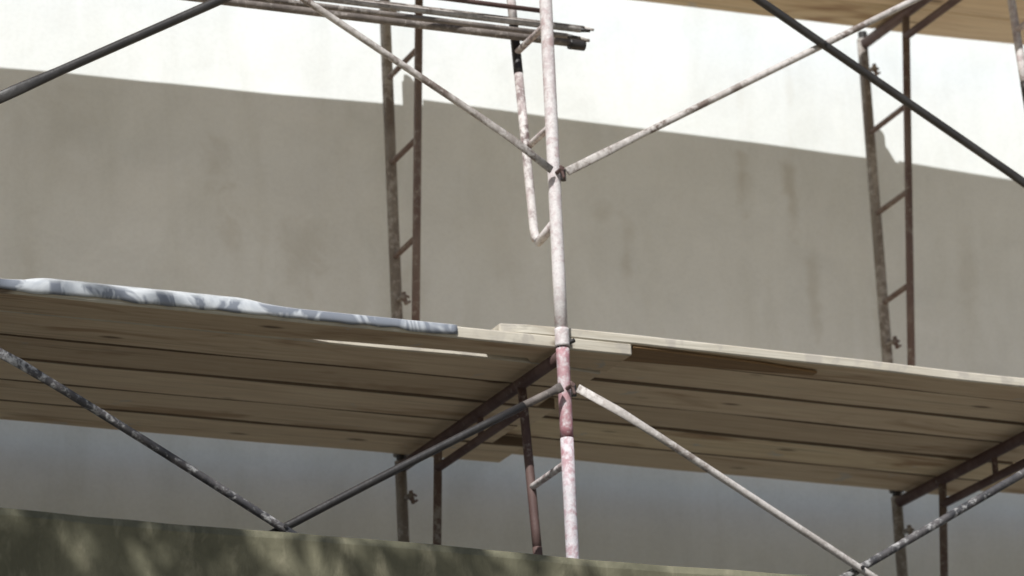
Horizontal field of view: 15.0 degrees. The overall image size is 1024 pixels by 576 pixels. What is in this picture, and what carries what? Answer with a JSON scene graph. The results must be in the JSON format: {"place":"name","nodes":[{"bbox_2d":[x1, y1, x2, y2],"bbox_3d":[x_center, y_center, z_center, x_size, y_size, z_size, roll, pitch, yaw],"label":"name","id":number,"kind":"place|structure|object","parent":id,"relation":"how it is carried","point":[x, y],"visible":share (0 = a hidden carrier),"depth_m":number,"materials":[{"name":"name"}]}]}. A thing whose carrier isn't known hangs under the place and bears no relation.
{"place":"outdoors","nodes":[
{"label":"outdoors","id":0,"kind":"place"},
{"bbox_2d":[0,508,806,575],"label":"terrace","id":1,"kind":"structure","parent":0,"point":[36,543],"depth_m":11.89,"materials":[{"name":"concrete"}]},
{"bbox_3d":[-0.040,2.348,13.757,0.150,0.076,1.680,5,-19,-23],"label":"base plate","id":2,"kind":"object","parent":1,"relation":"on","visible":0},
{"bbox_2d":[395,345,578,558],"bbox_3d":[-0.066,1.368,14.058,0.075,2.026,1.642,5,-19,-23],"label":"scaffold frame","id":3,"kind":"object","parent":2,"relation":"on","point":[559,358],"visible":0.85,"depth_m":13.91,"materials":[{"name":"red paint"}]},
{"bbox_2d":[0,378,517,442],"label":"scaffold plank","id":4,"kind":"object","parent":3,"relation":"on","point":[36,392],"visible":0.68,"depth_m":14.36,"materials":[{"name":"brown wood"}]},
{"bbox_2d":[0,399,522,462],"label":"scaffold plank","id":5,"kind":"object","parent":3,"relation":"on","point":[503,447],"visible":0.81,"depth_m":14.62,"materials":[{"name":"brown wood"}]},
{"bbox_2d":[0,333,552,405],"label":"scaffold plank","id":6,"kind":"object","parent":3,"relation":"on","point":[75,351],"visible":0.77,"depth_m":13.86,"materials":[{"name":"brown wood"}]},
{"bbox_2d":[0,357,554,425],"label":"scaffold plank","id":7,"kind":"object","parent":3,"relation":"on","point":[256,390],"visible":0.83,"depth_m":14.12,"materials":[{"name":"brown wood"}]},
{"bbox_2d":[0,348,563,532],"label":"cross brace","id":8,"kind":"object","parent":3,"relation":"attached to","point":[44,378],"visible":0.81,"depth_m":12.97,"materials":[{"name":"metal"}]},
{"bbox_2d":[0,310,599,388],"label":"scaffold plank","id":9,"kind":"object","parent":3,"relation":"on","point":[441,362],"visible":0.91,"depth_m":13.65,"materials":[{"name":"brown wood"}]},
{"bbox_2d":[379,0,575,456],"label":"scaffold frame","id":10,"kind":"object","parent":3,"relation":"on","point":[553,228],"visible":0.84,"depth_m":14.28,"materials":[{"name":"pink paint"}]},
{"bbox_2d":[0,0,552,172],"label":"cross brace","id":11,"kind":"object","parent":10,"relation":"attached to","point":[17,89],"visible":1,"depth_m":13.49,"materials":[{"name":"metal"}]},
{"bbox_2d":[184,0,585,50],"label":"steel bar","id":12,"kind":"object","parent":10,"relation":"on","point":[574,44],"visible":0.97,"depth_m":14.09,"materials":[{"name":"black metal"}]},
{"bbox_2d":[313,0,589,32],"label":"steel bar","id":13,"kind":"object","parent":12,"relation":"on","point":[428,11],"visible":0.91,"depth_m":14.18,"materials":[{"name":"black metal"}]},
{"bbox_2d":[253,0,577,38],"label":"steel bar","id":14,"kind":"object","parent":10,"relation":"on","point":[425,18],"visible":1,"depth_m":14.07,"materials":[{"name":"black metal"}]},
{"bbox_2d":[250,0,589,41],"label":"steel bar","id":15,"kind":"object","parent":10,"relation":"attached to","point":[582,38],"visible":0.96,"depth_m":14.23,"materials":[{"name":"grey metal"}]},
{"bbox_2d":[363,0,593,30],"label":"steel bar","id":16,"kind":"object","parent":10,"relation":"attached to","point":[591,29],"visible":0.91,"depth_m":14.23,"materials":[{"name":"grey metal"}]},
{"bbox_2d":[442,0,539,12],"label":"steel bar","id":17,"kind":"object","parent":10,"relation":"attached to","point":[505,6],"visible":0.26,"depth_m":14.21,"materials":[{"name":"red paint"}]},
{"bbox_2d":[636,0,893,28],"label":"scaffold plank","id":18,"kind":"object","parent":10,"relation":"on","point":[847,12],"visible":0.78,"depth_m":16.15,"materials":[{"name":"brown wood"}]},
{"bbox_2d":[849,0,905,5],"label":"scaffold plank","id":19,"kind":"object","parent":10,"relation":"on","point":[891,2],"visible":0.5,"depth_m":16.11,"materials":[{"name":"brown wood"}]},
{"bbox_2d":[492,323,1023,401],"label":"scaffold plank","id":20,"kind":"object","parent":3,"relation":"on","point":[841,369],"visible":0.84,"depth_m":14.24,"materials":[{"name":"brown wood"}]},
{"bbox_2d":[623,346,816,375],"bbox_3d":[0.752,0.273,14.078,0.768,0.028,0.160,5,-19,-23],"label":"timber wedge","id":21,"kind":"object","parent":20,"relation":"attached to","point":[655,356],"visible":1,"depth_m":14.04,"materials":[{"name":"brown wood"}]},
{"bbox_3d":[1.955,2.531,14.600,0.150,0.076,1.680,5,-19,-23],"label":"base plate","id":22,"kind":"object","parent":1,"relation":"on","visible":0},
{"bbox_2d":[891,431,1023,575],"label":"scaffold frame","id":23,"kind":"object","parent":22,"relation":"on","point":[899,500],"visible":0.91,"depth_m":15.48,"materials":[{"name":"red paint"}]},
{"bbox_2d":[504,434,979,495],"bbox_3d":[0.694,0.665,15.350,2.500,0.094,0.247,5,-19,-23],"label":"scaffold plank","id":24,"kind":"object","parent":23,"relation":"on","point":[722,464],"visible":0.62,"depth_m":15.42,"materials":[{"name":"brown wood"}]},
{"bbox_2d":[506,416,1012,479],"bbox_3d":[0.742,0.583,15.101,2.620,0.094,0.249,5,-19,-23],"label":"scaffold plank","id":25,"kind":"object","parent":23,"relation":"on","point":[626,434],"visible":0.59,"depth_m":15.18,"materials":[{"name":"brown wood"}]},
{"bbox_2d":[545,396,1023,461],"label":"scaffold plank","id":26,"kind":"object","parent":23,"relation":"on","point":[763,427],"visible":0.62,"depth_m":14.96,"materials":[{"name":"brown wood"}]},
{"bbox_2d":[553,377,1023,441],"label":"scaffold plank","id":27,"kind":"object","parent":23,"relation":"on","point":[683,397],"visible":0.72,"depth_m":14.69,"materials":[{"name":"brown wood"}]},
{"bbox_2d":[576,384,1023,575],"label":"cross brace","id":28,"kind":"object","parent":23,"relation":"attached to","point":[861,568],"visible":1,"depth_m":13.78,"materials":[{"name":"metal"}]},
{"bbox_2d":[595,361,1023,422],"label":"scaffold plank","id":29,"kind":"object","parent":23,"relation":"on","point":[830,391],"visible":0.63,"depth_m":14.46,"materials":[{"name":"brown wood"}]},
{"bbox_2d":[857,0,1023,493],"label":"scaffold frame","id":30,"kind":"object","parent":23,"relation":"on","point":[865,41],"visible":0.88,"depth_m":16.10,"materials":[{"name":"pink paint"}]},
{"bbox_2d":[565,0,1023,187],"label":"cross brace","id":31,"kind":"object","parent":30,"relation":"attached to","point":[881,84],"visible":1,"depth_m":14.44,"materials":[{"name":"metal"}]},
{"bbox_2d":[0,0,1023,575],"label":"walls","id":32,"kind":"structure","parent":0,"point":[230,150],"depth_m":15.83,"materials":[{"name":"white paint"}]},
{"bbox_3d":[-2.060,1.185,13.215,0.075,2.026,1.642,5,-19,-23],"label":"scaffold frame","id":33,"kind":"object","parent":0,"visible":0},
{"bbox_2d":[0,288,631,371],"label":"scaffold plank","id":34,"kind":"object","parent":33,"relation":"on","point":[592,355],"visible":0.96,"depth_m":13.46,"materials":[{"name":"brown wood"}]},
{"bbox_2d":[0,278,457,333],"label":"plastic sheet","id":35,"kind":"object","parent":34,"relation":"on","point":[138,295],"visible":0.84,"depth_m":13.23,"materials":[{"name":"white plastic"}]},
{"bbox_3d":[3.923,1.735,15.745,0.075,2.026,1.642,5,-19,-23],"label":"scaffold frame","id":36,"kind":"object","parent":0,"visible":0},
{"bbox_2d":[979,475,1023,493],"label":"scaffold plank","id":37,"kind":"object","parent":36,"relation":"on","point":[1017,487],"visible":0.14,"depth_m":16.00,"materials":[{"name":"brown wood"}]},
{"bbox_3d":[3.838,-0.167,16.358,0.075,2.026,1.642,5,-19,-23],"label":"scaffold frame","id":38,"kind":"object","parent":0,"visible":0},
{"bbox_2d":[875,9,1023,44],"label":"scaffold plank","id":39,"kind":"object","parent":38,"relation":"on","point":[967,26],"visible":0.67,"depth_m":16.42,"materials":[{"name":"brown wood"}]},
{"bbox_2d":[921,0,1023,20],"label":"scaffold plank","id":40,"kind":"object","parent":38,"relation":"on","point":[994,8],"visible":0.68,"depth_m":16.22,"materials":[{"name":"brown wood"}]}
]}

